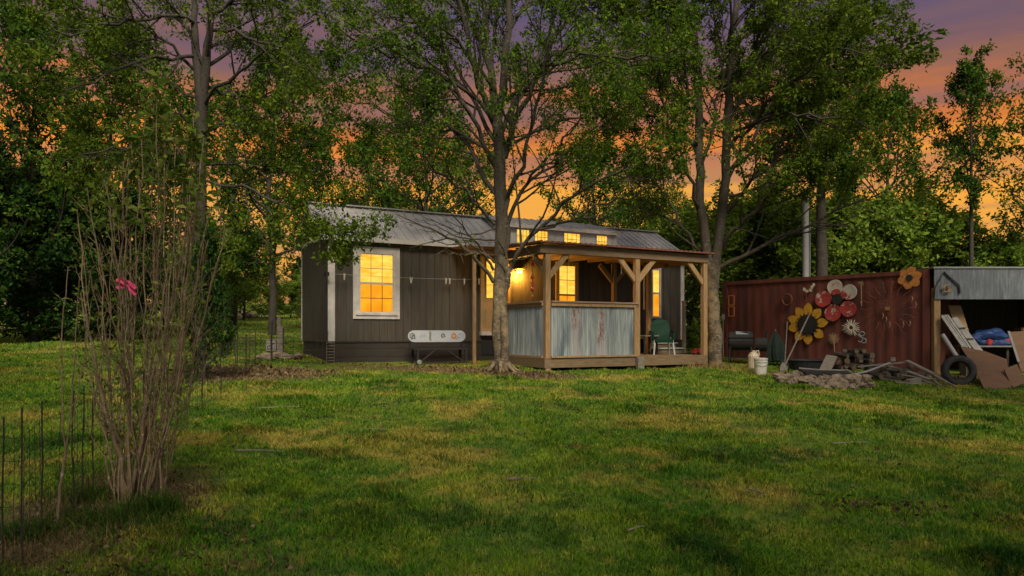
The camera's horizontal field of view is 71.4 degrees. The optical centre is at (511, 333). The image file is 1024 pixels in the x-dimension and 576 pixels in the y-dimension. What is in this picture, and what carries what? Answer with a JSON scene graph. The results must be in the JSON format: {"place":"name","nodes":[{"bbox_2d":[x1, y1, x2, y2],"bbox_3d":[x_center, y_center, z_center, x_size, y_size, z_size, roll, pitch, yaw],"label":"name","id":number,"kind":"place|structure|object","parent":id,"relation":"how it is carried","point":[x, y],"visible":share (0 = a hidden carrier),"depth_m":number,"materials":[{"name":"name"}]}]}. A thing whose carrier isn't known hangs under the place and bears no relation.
{"place":"outdoors","nodes":[
{"label":"outdoors","id":0,"kind":"place"},
{"bbox_2d":[277,326,283,351],"bbox_3d":[-6.365,0.166,19.600,0.160,0.780,0.140,0,0,0],"label":"fence post","id":1,"kind":"object","parent":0,"point":[280,334],"visible":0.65,"depth_m":19.53,"materials":[{"name":"grey wood"}]},
{"bbox_2d":[0,304,1023,575],"bbox_3d":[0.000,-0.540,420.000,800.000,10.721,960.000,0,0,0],"label":"lawn","id":2,"kind":"structure","parent":0,"point":[220,478],"depth_m":6.98,"materials":[{"name":"plant"}]},
{"bbox_2d":[0,55,63,303],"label":"broadleaf tree","id":3,"kind":"object","parent":2,"relation":"on","point":[12,136],"visible":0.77,"depth_m":23.07,"materials":[{"name":"green plant"}]},
{"bbox_2d":[0,161,67,332],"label":"evergreen tree","id":4,"kind":"object","parent":2,"relation":"on","point":[25,174],"visible":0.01,"depth_m":30.78,"materials":[{"name":"green plant"}]},
{"bbox_2d":[0,143,80,341],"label":"evergreen tree","id":5,"kind":"object","parent":2,"relation":"on","point":[43,253],"visible":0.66,"depth_m":23.66,"materials":[{"name":"green plant"}]},
{"bbox_2d":[0,168,120,338],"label":"evergreen tree","id":6,"kind":"object","parent":2,"relation":"on","point":[58,289],"visible":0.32,"depth_m":24.74,"materials":[{"name":"green plant"}]},
{"bbox_2d":[50,266,88,526],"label":"sapling","id":7,"kind":"object","parent":2,"relation":"on","point":[63,462],"visible":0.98,"depth_m":4.90,"materials":[{"name":"plant"}]},
{"bbox_2d":[0,0,149,341],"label":"broadleaf tree","id":8,"kind":"object","parent":2,"relation":"on","point":[10,25],"visible":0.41,"depth_m":24.20,"materials":[{"name":"green plant"}]},
{"bbox_2d":[27,171,155,330],"bbox_3d":[-18.464,-3.723,31.651,5.460,7.547,6.322,0,0,-27],"label":"evergreen tree","id":9,"kind":"object","parent":2,"relation":"on","point":[62,233],"depth_m":31.17,"materials":[{"name":"green plant"}]},
{"bbox_2d":[0,5,221,336],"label":"broadleaf tree","id":10,"kind":"object","parent":2,"relation":"on","point":[105,83],"visible":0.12,"depth_m":26.16,"materials":[{"name":"green plant"}]},
{"bbox_2d":[50,183,181,340],"bbox_3d":[-13.963,-2.469,25.076,4.747,5.666,4.099,0,0,28],"label":"evergreen tree","id":11,"kind":"object","parent":2,"relation":"on","point":[91,264],"visible":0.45,"depth_m":24.56,"materials":[{"name":"green plant"}]},
{"bbox_2d":[0,330,255,564],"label":"wire fence","id":12,"kind":"object","parent":2,"relation":"on","point":[22,506],"visible":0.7,"depth_m":5.22,"materials":[{"name":"grey metal"}]},
{"bbox_2d":[59,61,235,502],"bbox_3d":[-2.811,-0.434,5.638,1.787,3.590,1.082,0,0,17],"label":"lilac shrub","id":13,"kind":"object","parent":2,"relation":"on","point":[196,146],"visible":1,"depth_m":5.59,"materials":[{"name":"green plant"}]},
{"bbox_2d":[115,276,136,295],"bbox_3d":[-2.968,-0.364,5.481,0.140,0.171,0.056,0,0,0],"label":"pink cloth","id":14,"kind":"object","parent":13,"relation":"attached to","point":[131,287],"visible":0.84,"depth_m":5.48,"materials":[{"name":"pink fabric"}]},
{"bbox_2d":[96,135,216,335],"bbox_3d":[-13.876,-3.888,28.113,4.243,8.002,4.217,0,0,-25],"label":"broadleaf tree","id":15,"kind":"object","parent":2,"relation":"on","point":[162,265],"visible":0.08,"depth_m":27.80,"materials":[{"name":"green plant"}]},
{"bbox_2d":[0,0,397,357],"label":"roadside tree","id":16,"kind":"object","parent":2,"relation":"on","point":[282,94],"visible":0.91,"depth_m":15.76,"materials":[{"name":"green plant"}]},
{"bbox_2d":[167,220,240,382],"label":"evergreen tree","id":17,"kind":"object","parent":2,"relation":"on","point":[216,289],"visible":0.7,"depth_m":13.21,"materials":[{"name":"green plant"}]},
{"bbox_2d":[159,246,250,310],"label":"bushy tree","id":18,"kind":"object","parent":2,"relation":"on","point":[170,256],"visible":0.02,"depth_m":43.43,"materials":[{"name":"green plant"}]},
{"bbox_2d":[167,218,260,323],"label":"bushy tree","id":19,"kind":"object","parent":2,"relation":"on","point":[233,270],"visible":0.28,"depth_m":35.64,"materials":[{"name":"green plant"}]},
{"bbox_2d":[180,69,304,324],"bbox_3d":[-14.636,-7.015,38.657,7.310,13.233,7.906,0,0,-29],"label":"broadleaf tree","id":20,"kind":"object","parent":2,"relation":"on","point":[234,318],"visible":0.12,"depth_m":37.69,"materials":[{"name":"green plant"}]},
{"bbox_2d":[219,223,288,319],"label":"bushy tree","id":21,"kind":"object","parent":2,"relation":"on","point":[254,282],"visible":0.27,"depth_m":45.87,"materials":[{"name":"green plant"}]},
{"bbox_2d":[246,285,277,315],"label":"bushy tree","id":22,"kind":"object","parent":2,"relation":"on","point":[255,301],"visible":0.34,"depth_m":56.69,"materials":[{"name":"green plant"}]},
{"bbox_2d":[164,12,364,334],"bbox_3d":[-9.360,-6.451,28.514,6.477,13.028,7.563,0,0,20],"label":"broadleaf tree","id":23,"kind":"object","parent":2,"relation":"on","point":[243,259],"visible":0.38,"depth_m":28.52,"materials":[{"name":"green plant"}]},
{"bbox_2d":[256,352,277,359],"bbox_3d":[-6.168,0.585,17.957,0.548,0.238,0.321,0,0,-31],"label":"rock","id":24,"kind":"object","parent":2,"relation":"on","point":[263,355],"visible":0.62,"depth_m":17.83,"materials":[{"name":"stone"}]},
{"bbox_2d":[265,339,276,351],"bbox_3d":[-6.848,0.332,20.299,0.300,0.345,0.262,0,0,-12],"label":"white box","id":25,"kind":"object","parent":2,"relation":"on","point":[274,344],"visible":0.69,"depth_m":20.18,"materials":[{"name":"plastic"}]},
{"bbox_2d":[264,278,300,317],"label":"bushy tree","id":26,"kind":"object","parent":2,"relation":"on","point":[292,291],"visible":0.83,"depth_m":49.60,"materials":[{"name":"green plant"}]},
{"bbox_2d":[237,321,327,364],"bbox_3d":[-5.359,0.232,16.389,2.115,1.077,0.765,0,0,0],"label":"wire fence","id":27,"kind":"object","parent":2,"relation":"on","point":[271,348],"visible":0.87,"depth_m":16.64,"materials":[{"name":"grey metal"}]},
{"bbox_2d":[277,255,300,313],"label":"evergreen tree","id":28,"kind":"object","parent":2,"relation":"on","point":[297,266],"visible":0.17,"depth_m":62.41,"materials":[{"name":"green plant"}]},
{"bbox_2d":[271,109,379,273],"bbox_3d":[-8.480,-5.167,32.829,5.526,10.090,5.109,0,0,-30],"label":"broadleaf tree","id":29,"kind":"object","parent":2,"relation":"on","point":[337,139],"visible":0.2,"depth_m":32.83,"materials":[{"name":"green plant"}]},
{"bbox_2d":[323,128,421,209],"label":"broadleaf tree","id":30,"kind":"object","parent":2,"relation":"on","point":[368,193],"visible":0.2,"depth_m":37.31,"materials":[{"name":"green plant"}]},
{"bbox_2d":[0,361,747,575],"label":"dry weeds","id":31,"kind":"object","parent":2,"relation":"on","point":[714,365],"visible":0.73,"depth_m":4.44,"materials":[{"name":"brown plant"}]},
{"bbox_2d":[377,181,444,211],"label":"broadleaf tree","id":32,"kind":"object","parent":2,"relation":"on","point":[399,196],"visible":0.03,"depth_m":57.40,"materials":[{"name":"green plant"}]},
{"bbox_2d":[350,51,493,214],"bbox_3d":[-3.245,-5.985,31.155,6.224,11.892,7.267,0,0,-44],"label":"broadleaf tree","id":33,"kind":"object","parent":2,"relation":"on","point":[388,197],"visible":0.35,"depth_m":30.56,"materials":[{"name":"green plant"}]},
{"bbox_2d":[408,340,469,364],"bbox_3d":[-1.779,0.471,17.556,1.468,0.615,0.470,0,0,-28],"label":"bench","id":34,"kind":"object","parent":2,"relation":"on","point":[421,362],"visible":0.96,"depth_m":17.43,"materials":[{"name":"black paint"}]},
{"bbox_2d":[408,330,464,341],"bbox_3d":[-1.855,0.061,17.692,1.529,0.290,0.032,0,0,-28],"label":"snowboard","id":35,"kind":"object","parent":34,"relation":"on","point":[436,335],"visible":1,"depth_m":17.68},
{"bbox_2d":[432,128,524,215],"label":"broadleaf tree","id":36,"kind":"object","parent":2,"relation":"on","point":[484,168],"visible":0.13,"depth_m":36.43,"materials":[{"name":"green plant"}]},
{"bbox_2d":[293,201,683,362],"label":"tiny house","id":37,"kind":"structure","parent":2,"relation":"on","point":[367,309],"depth_m":18.47,"materials":[{"name":"grey wood"}]},
{"bbox_2d":[353,246,399,318],"bbox_3d":[-3.322,-1.245,17.501,1.177,1.763,0.073,0,0,-28],"label":"window","id":38,"kind":"structure","parent":37,"relation":"in","point":[373,297],"depth_m":17.52,"materials":[{"name":"white"}]},
{"bbox_2d":[480,255,509,334],"bbox_3d":[-0.422,-1.042,19.001,0.927,2.166,0.148,0,0,-28],"label":"door","id":39,"kind":"structure","parent":37,"relation":"in","point":[486,287],"depth_m":18.90,"materials":[{"name":"white wood"}]},
{"bbox_2d":[555,261,578,300],"bbox_3d":[1.561,-1.214,20.097,0.751,1.629,0.073,0,0,-28],"label":"window","id":40,"kind":"structure","parent":37,"relation":"in","point":[567,276],"depth_m":20.12,"materials":[{"name":"yellow glass"}]},
{"bbox_2d":[652,268,660,317],"bbox_3d":[4.374,-1.231,21.594,0.375,1.531,0.073,0,0,-28],"label":"window","id":41,"kind":"structure","parent":37,"relation":"in","point":[656,273],"depth_m":21.62,"materials":[{"name":"yellow glass"}]},
{"bbox_2d":[0,388,1023,575],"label":"weed tufts","id":42,"kind":"object","parent":2,"relation":"on","point":[154,504],"visible":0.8,"depth_m":5.22,"materials":[{"name":"green plant"}]},
{"bbox_2d":[300,0,726,373],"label":"maple tree","id":43,"kind":"object","parent":2,"relation":"on","point":[389,40],"visible":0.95,"depth_m":15.39,"materials":[{"name":"green plant"}]},
{"bbox_2d":[450,240,714,370],"bbox_3d":[1.907,-0.481,18.723,6.457,3.563,2.790,0,0,-28],"label":"porch","id":44,"kind":"object","parent":2,"relation":"on","point":[546,334],"visible":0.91,"depth_m":17.67,"materials":[{"name":"brown wood"}]},
{"bbox_2d":[640,335,658,354],"bbox_3d":[3.714,0.305,19.599,0.500,0.530,0.400,0,0,-28],"label":"side table","id":45,"kind":"object","parent":44,"relation":"on","point":[649,344],"visible":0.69,"depth_m":19.54,"materials":[{"name":"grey wood"}]},
{"bbox_2d":[649,319,674,354],"bbox_3d":[4.111,0.086,19.552,0.637,0.982,0.672,0,0,0],"label":"patio chair","id":46,"kind":"object","parent":44,"relation":"on","point":[660,328],"visible":0.94,"depth_m":19.73,"materials":[{"name":"green plastic"}]},
{"bbox_2d":[640,301,685,353],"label":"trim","id":47,"kind":"structure","parent":44,"relation":"on","point":[662,348],"depth_m":20.94,"materials":[{"name":"wood"}]},
{"bbox_2d":[538,136,659,229],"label":"broadleaf tree","id":48,"kind":"object","parent":2,"relation":"on","point":[603,209],"visible":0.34,"depth_m":32.67,"materials":[{"name":"green plant"}]},
{"bbox_2d":[599,197,656,229],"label":"broadleaf tree","id":49,"kind":"object","parent":2,"relation":"on","point":[623,215],"visible":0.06,"depth_m":56.97,"materials":[{"name":"green plant"}]},
{"bbox_2d":[592,140,678,231],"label":"broadleaf tree","id":50,"kind":"object","parent":2,"relation":"on","point":[627,183],"visible":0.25,"depth_m":35.60,"materials":[{"name":"green plant"}]},
{"bbox_2d":[627,199,682,229],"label":"broadleaf tree","id":51,"kind":"object","parent":2,"relation":"on","point":[659,217],"visible":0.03,"depth_m":59.15,"materials":[{"name":"green plant"}]},
{"bbox_2d":[619,178,691,265],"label":"broadleaf tree","id":52,"kind":"object","parent":2,"relation":"on","point":[683,199],"visible":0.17,"depth_m":35.87,"materials":[{"name":"green plant"}]},
{"bbox_2d":[678,321,700,351],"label":"bushy tree","id":53,"kind":"object","parent":2,"relation":"on","point":[692,331],"visible":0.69,"depth_m":22.85,"materials":[{"name":"green plant"}]},
{"bbox_2d":[653,199,741,346],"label":"bushy tree","id":54,"kind":"object","parent":2,"relation":"on","point":[690,224],"visible":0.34,"depth_m":26.27,"materials":[{"name":"green plant"}]},
{"bbox_2d":[678,178,788,326],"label":"bushy tree","id":55,"kind":"object","parent":2,"relation":"on","point":[734,219],"visible":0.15,"depth_m":28.00,"materials":[{"name":"green plant"}]},
{"bbox_2d":[537,0,946,364],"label":"twin stemmed tree","id":56,"kind":"object","parent":2,"relation":"on","point":[812,168],"visible":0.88,"depth_m":18.05,"materials":[{"name":"green plant"}]},
{"bbox_2d":[723,331,768,362],"bbox_3d":[6.603,0.392,20.594,1.545,0.956,0.585,0,0,20],"label":"barrel grill","id":57,"kind":"object","parent":2,"relation":"on","point":[740,341],"visible":0.91,"depth_m":20.36,"materials":[{"name":"black paint"}]},
{"bbox_2d":[748,350,759,368],"bbox_3d":[6.440,0.684,19.000,0.294,0.495,0.294,0,0,34],"label":"plastic jug","id":58,"kind":"object","parent":2,"relation":"on","point":[753,354],"visible":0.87,"depth_m":18.91,"materials":[{"name":"beige plastic"}]},
{"bbox_2d":[753,358,767,374],"bbox_3d":[6.141,0.799,17.599,0.350,0.402,0.346,0,0,0],"label":"bucket","id":59,"kind":"object","parent":2,"relation":"on","point":[760,365],"visible":0.97,"depth_m":17.47,"materials":[{"name":"plastic"}]},
{"bbox_2d":[697,191,848,292],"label":"bushy tree","id":60,"kind":"object","parent":2,"relation":"on","point":[798,265],"visible":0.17,"depth_m":27.73,"materials":[{"name":"green plant"}]},
{"bbox_2d":[766,329,786,365],"bbox_3d":[7.516,0.387,20.244,0.467,1.035,0.532,0,0,37],"label":"folded umbrella","id":61,"kind":"object","parent":2,"relation":"on","point":[776,351],"visible":0.98,"depth_m":20.14,"materials":[{"name":"green fabric"}]},
{"bbox_2d":[744,170,813,268],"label":"broadleaf tree","id":62,"kind":"object","parent":2,"relation":"on","point":[779,193],"visible":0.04,"depth_m":36.56,"materials":[{"name":"green plant"}]},
{"bbox_2d":[780,314,809,370],"bbox_3d":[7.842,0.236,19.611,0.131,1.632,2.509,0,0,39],"label":"shovel","id":63,"kind":"object","parent":2,"relation":"on","point":[783,367],"visible":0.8,"depth_m":19.19,"materials":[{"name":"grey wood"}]},
{"bbox_2d":[788,359,823,370],"bbox_3d":[7.954,0.842,19.300,0.980,0.290,0.980,0,0,0],"label":"wash tub","id":64,"kind":"object","parent":2,"relation":"on","point":[794,364],"visible":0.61,"depth_m":18.94,"materials":[{"name":"metal"}]},
{"bbox_2d":[731,187,881,280],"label":"bushy tree","id":65,"kind":"object","parent":2,"relation":"on","point":[773,227],"visible":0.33,"depth_m":26.79,"materials":[{"name":"green plant"}]},
{"bbox_2d":[802,198,810,276],"bbox_3d":[9.728,-1.906,23.597,0.228,5.380,0.235,0,0,-38],"label":"utility pole","id":66,"kind":"object","parent":2,"relation":"on","point":[806,254],"visible":0.37,"depth_m":23.53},
{"bbox_2d":[798,375,814,383],"bbox_3d":[6.464,1.052,15.668,0.390,0.281,0.333,0,0,0],"label":"rock","id":67,"kind":"object","parent":2,"relation":"on","point":[806,379],"visible":0.66,"depth_m":15.57,"materials":[{"name":"stone"}]},
{"bbox_2d":[706,0,949,275],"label":"slender tree","id":68,"kind":"object","parent":2,"relation":"on","point":[821,255],"visible":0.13,"depth_m":24.26,"materials":[{"name":"green plant"}]},
{"bbox_2d":[820,355,836,368],"bbox_3d":[8.065,0.754,18.163,0.253,0.423,0.734,0,0,40],"label":"leaning board","id":69,"kind":"object","parent":2,"relation":"on","point":[828,361],"visible":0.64,"depth_m":18.16,"materials":[{"name":"grey wood"}]},
{"bbox_2d":[799,369,861,375],"bbox_3d":[7.722,0.952,17.300,1.348,0.153,0.490,0,0,14],"label":"black tray","id":70,"kind":"object","parent":2,"relation":"on","point":[815,372],"visible":0.5,"depth_m":17.24,"materials":[{"name":"paint"}]},
{"bbox_2d":[826,374,849,388],"bbox_3d":[6.785,1.007,14.836,0.448,0.350,0.367,0,0,24],"label":"rock","id":71,"kind":"object","parent":2,"relation":"on","point":[839,381],"visible":0.64,"depth_m":14.75,"materials":[{"name":"stone"}]},
{"bbox_2d":[722,269,958,371],"bbox_3d":[9.757,-0.331,21.656,2.455,2.706,6.060,0,0,-42],"label":"shipping container","id":72,"kind":"object","parent":2,"relation":"on","point":[761,308],"visible":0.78,"depth_m":20.17,"materials":[{"name":"metal"}]},
{"bbox_2d":[788,303,827,344],"bbox_3d":[8.677,-0.297,20.940,0.056,1.243,1.219,0,0,-42],"label":"sunflower ornament","id":73,"kind":"object","parent":72,"relation":"attached to","point":[798,320],"visible":0.95,"depth_m":20.95,"materials":[{"name":"yellow paint"}]},
{"bbox_2d":[815,280,856,320],"bbox_3d":[9.224,-0.951,20.332,0.055,1.189,1.187,0,0,-42],"label":"red flower ornament","id":74,"kind":"object","parent":72,"relation":"attached to","point":[834,311],"visible":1,"depth_m":20.30,"materials":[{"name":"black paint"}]},
{"bbox_2d":[842,319,858,334],"bbox_3d":[9.521,-0.169,20.034,0.043,0.474,0.501,0,0,-42],"label":"sunburst ornament","id":75,"kind":"object","parent":72,"relation":"attached to","point":[848,325],"visible":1,"depth_m":20.00,"materials":[{"name":"white metal"}]},
{"bbox_2d":[857,278,919,338],"bbox_3d":[10.172,-0.681,19.301,0.048,1.673,1.680,0,0,-42],"label":"wire sun ornament","id":76,"kind":"object","parent":72,"relation":"attached to","point":[888,308],"visible":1,"depth_m":19.28,"materials":[{"name":"gold metal"}]},
{"bbox_2d":[898,267,921,288],"bbox_3d":[10.539,-1.483,18.900,0.040,0.595,0.583,0,0,-42],"label":"orange flower ornament","id":77,"kind":"object","parent":72,"relation":"attached to","point":[909,277],"visible":1,"depth_m":18.90,"materials":[{"name":"paint"}]},
{"bbox_2d":[842,374,856,384],"bbox_3d":[7.029,0.998,14.924,0.348,0.328,0.361,0,0,0],"label":"rock","id":78,"kind":"object","parent":2,"relation":"on","point":[851,378],"visible":0.37,"depth_m":14.77,"materials":[{"name":"stone"}]},
{"bbox_2d":[784,188,933,273],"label":"bushy tree","id":79,"kind":"object","parent":2,"relation":"on","point":[832,205],"visible":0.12,"depth_m":27.21,"materials":[{"name":"green plant"}]},
{"bbox_2d":[857,374,870,387],"bbox_3d":[7.368,1.012,14.923,0.276,0.329,0.293,0,0,0],"label":"rock","id":80,"kind":"object","parent":2,"relation":"on","point":[865,378],"visible":0.75,"depth_m":14.88,"materials":[{"name":"stone"}]},
{"bbox_2d":[845,362,890,373],"bbox_3d":[8.538,0.827,17.003,1.590,0.270,0.382,0,0,-26],"label":"bent pipe","id":81,"kind":"object","parent":2,"relation":"on","point":[869,370],"visible":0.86,"depth_m":16.84,"materials":[{"name":"grey metal"}]},
{"bbox_2d":[815,183,963,274],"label":"bushy tree","id":82,"kind":"object","parent":2,"relation":"on","point":[918,254],"visible":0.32,"depth_m":26.35,"materials":[{"name":"green plant"}]},
{"bbox_2d":[825,74,977,240],"bbox_3d":[17.579,-5.875,32.441,6.460,12.343,7.542,0,0,32],"label":"broadleaf tree","id":83,"kind":"object","parent":2,"relation":"on","point":[899,92],"visible":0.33,"depth_m":32.11,"materials":[{"name":"green plant"}]},
{"bbox_2d":[833,185,1001,273],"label":"bushy tree","id":84,"kind":"object","parent":2,"relation":"on","point":[938,209],"visible":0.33,"depth_m":26.86,"materials":[{"name":"green plant"}]},
{"bbox_2d":[871,200,1012,267],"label":"bushy tree","id":85,"kind":"object","parent":2,"relation":"on","point":[979,231],"visible":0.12,"depth_m":27.90,"materials":[{"name":"green plant"}]},
{"bbox_2d":[940,334,957,355],"bbox_3d":[11.090,0.316,18.050,0.110,0.651,0.457,0,0,-34],"label":"grey pipe","id":86,"kind":"object","parent":2,"relation":"on","point":[949,344],"visible":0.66,"depth_m":18.03,"materials":[{"name":"grey plastic"}]},
{"bbox_2d":[940,315,970,347],"bbox_3d":[11.278,-0.055,18.123,0.220,0.878,0.676,0,0,-32],"label":"white shutter","id":87,"kind":"object","parent":2,"relation":"on","point":[955,330],"visible":0.87,"depth_m":18.12,"materials":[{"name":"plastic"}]},
{"bbox_2d":[940,355,976,384],"bbox_3d":[10.343,0.860,16.500,0.726,0.735,0.278,0,0,14],"label":"tyre","id":88,"kind":"object","parent":2,"relation":"on","point":[967,362],"visible":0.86,"depth_m":16.43,"materials":[{"name":"rubber"}]},
{"bbox_2d":[951,317,982,350],"bbox_3d":[11.597,0.008,18.177,0.693,0.868,0.206,0,0,44],"label":"shutter","id":89,"kind":"object","parent":2,"relation":"on","point":[970,339],"visible":0.88,"depth_m":18.20,"materials":[{"name":"grey wood"}]},
{"bbox_2d":[916,267,1023,374],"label":"open shed","id":90,"kind":"structure","parent":2,"relation":"on","point":[990,297],"depth_m":18.48,"materials":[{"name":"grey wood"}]},
{"bbox_2d":[933,271,960,298],"bbox_3d":[11.239,-1.260,18.386,0.719,0.729,0.083,0,0,0],"label":"house ornament","id":91,"kind":"object","parent":90,"relation":"hanging from","point":[949,288],"visible":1,"depth_m":18.38,"materials":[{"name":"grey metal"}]},
{"bbox_2d":[948,305,968,337],"bbox_3d":[11.867,-0.252,18.894,0.475,1.016,0.289,0,0,0],"label":"beige plank","id":92,"kind":"object","parent":90,"relation":"in","point":[955,311],"visible":0.43,"depth_m":18.95,"materials":[{"name":"brown wood"}]},
{"bbox_2d":[921,38,1023,266],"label":"slender tree","id":93,"kind":"object","parent":2,"relation":"on","point":[969,79],"visible":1,"depth_m":25.74,"materials":[{"name":"green plant"}]},
{"bbox_2d":[954,345,1011,366],"bbox_3d":[13.209,0.715,19.250,1.979,0.806,0.900,0,0,0],"label":"table","id":94,"kind":"object","parent":2,"relation":"on","point":[1007,352],"visible":0.26,"depth_m":18.90,"materials":[{"name":"grey wood"}]},
{"bbox_2d":[967,328,1010,345],"bbox_3d":[12.854,0.073,19.133,1.275,0.478,0.758,0,0,0],"label":"blue tarp","id":95,"kind":"object","parent":94,"relation":"on","point":[998,336],"visible":0.73,"depth_m":18.87,"materials":[{"name":"blue plastic"}]},
{"bbox_2d":[948,228,1019,266],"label":"bushy tree","id":96,"kind":"object","parent":2,"relation":"on","point":[985,263],"visible":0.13,"depth_m":27.23,"materials":[{"name":"green plant"}]},
{"bbox_2d":[961,347,1011,389],"bbox_3d":[11.071,0.798,16.346,0.889,0.966,2.362,0,0,21],"label":"plywood sheet","id":97,"kind":"object","parent":2,"relation":"on","point":[990,370],"visible":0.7,"depth_m":16.54,"materials":[{"name":"brown wood"}]},
{"bbox_2d":[955,110,1023,263],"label":"broadleaf tree","id":98,"kind":"object","parent":2,"relation":"on","point":[1020,204],"visible":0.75,"depth_m":26.32,"materials":[{"name":"green plant"}]},
{"bbox_2d":[976,221,1023,266],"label":"bushy tree","id":99,"kind":"object","parent":2,"relation":"on","point":[1017,260],"visible":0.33,"depth_m":26.36,"materials":[{"name":"green plant"}]},
{"bbox_2d":[1004,364,1023,386],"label":"plywood offcut","id":100,"kind":"object","parent":2,"relation":"on","point":[1014,375],"visible":0.92,"depth_m":16.06,"materials":[{"name":"brown wood"}]},
{"bbox_2d":[1010,331,1023,372],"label":"plywood board","id":101,"kind":"object","parent":2,"relation":"on","point":[1018,338],"visible":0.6,"depth_m":17.74,"materials":[{"name":"brown wood"}]},
{"bbox_2d":[1007,331,1019,362],"bbox_3d":[12.450,0.317,17.690,0.050,0.771,0.855,0,0,21],"label":"white batten","id":102,"kind":"object","parent":101,"relation":"attached to","point":[1013,347],"visible":1,"depth_m":17.66,"materials":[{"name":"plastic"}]},
{"bbox_3d":[10.062,0.986,17.050,0.290,0.190,0.361,0,0,0],"label":"plank","id":103,"kind":"object","parent":2,"relation":"on","visible":0},
{"bbox_2d":[905,360,939,376],"bbox_3d":[9.925,0.836,17.250,0.160,0.370,0.793,0,0,-26],"label":"plank","id":104,"kind":"object","parent":103,"relation":"on","point":[920,367],"visible":0.79,"depth_m":17.23,"materials":[{"name":"grey wood"}]},
{"bbox_2d":[0,0,1023,304],"label":"sky","id":105,"kind":"structure","parent":0,"point":[970,23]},
{"bbox_2d":[960,362,976,375],"bbox_3d":[11.918,0.903,18.500,0.420,0.380,0.320,0,0,0],"label":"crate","id":106,"kind":"object","parent":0,"point":[963,370],"visible":0.22,"depth_m":18.48,"materials":[{"name":"brown wood"}]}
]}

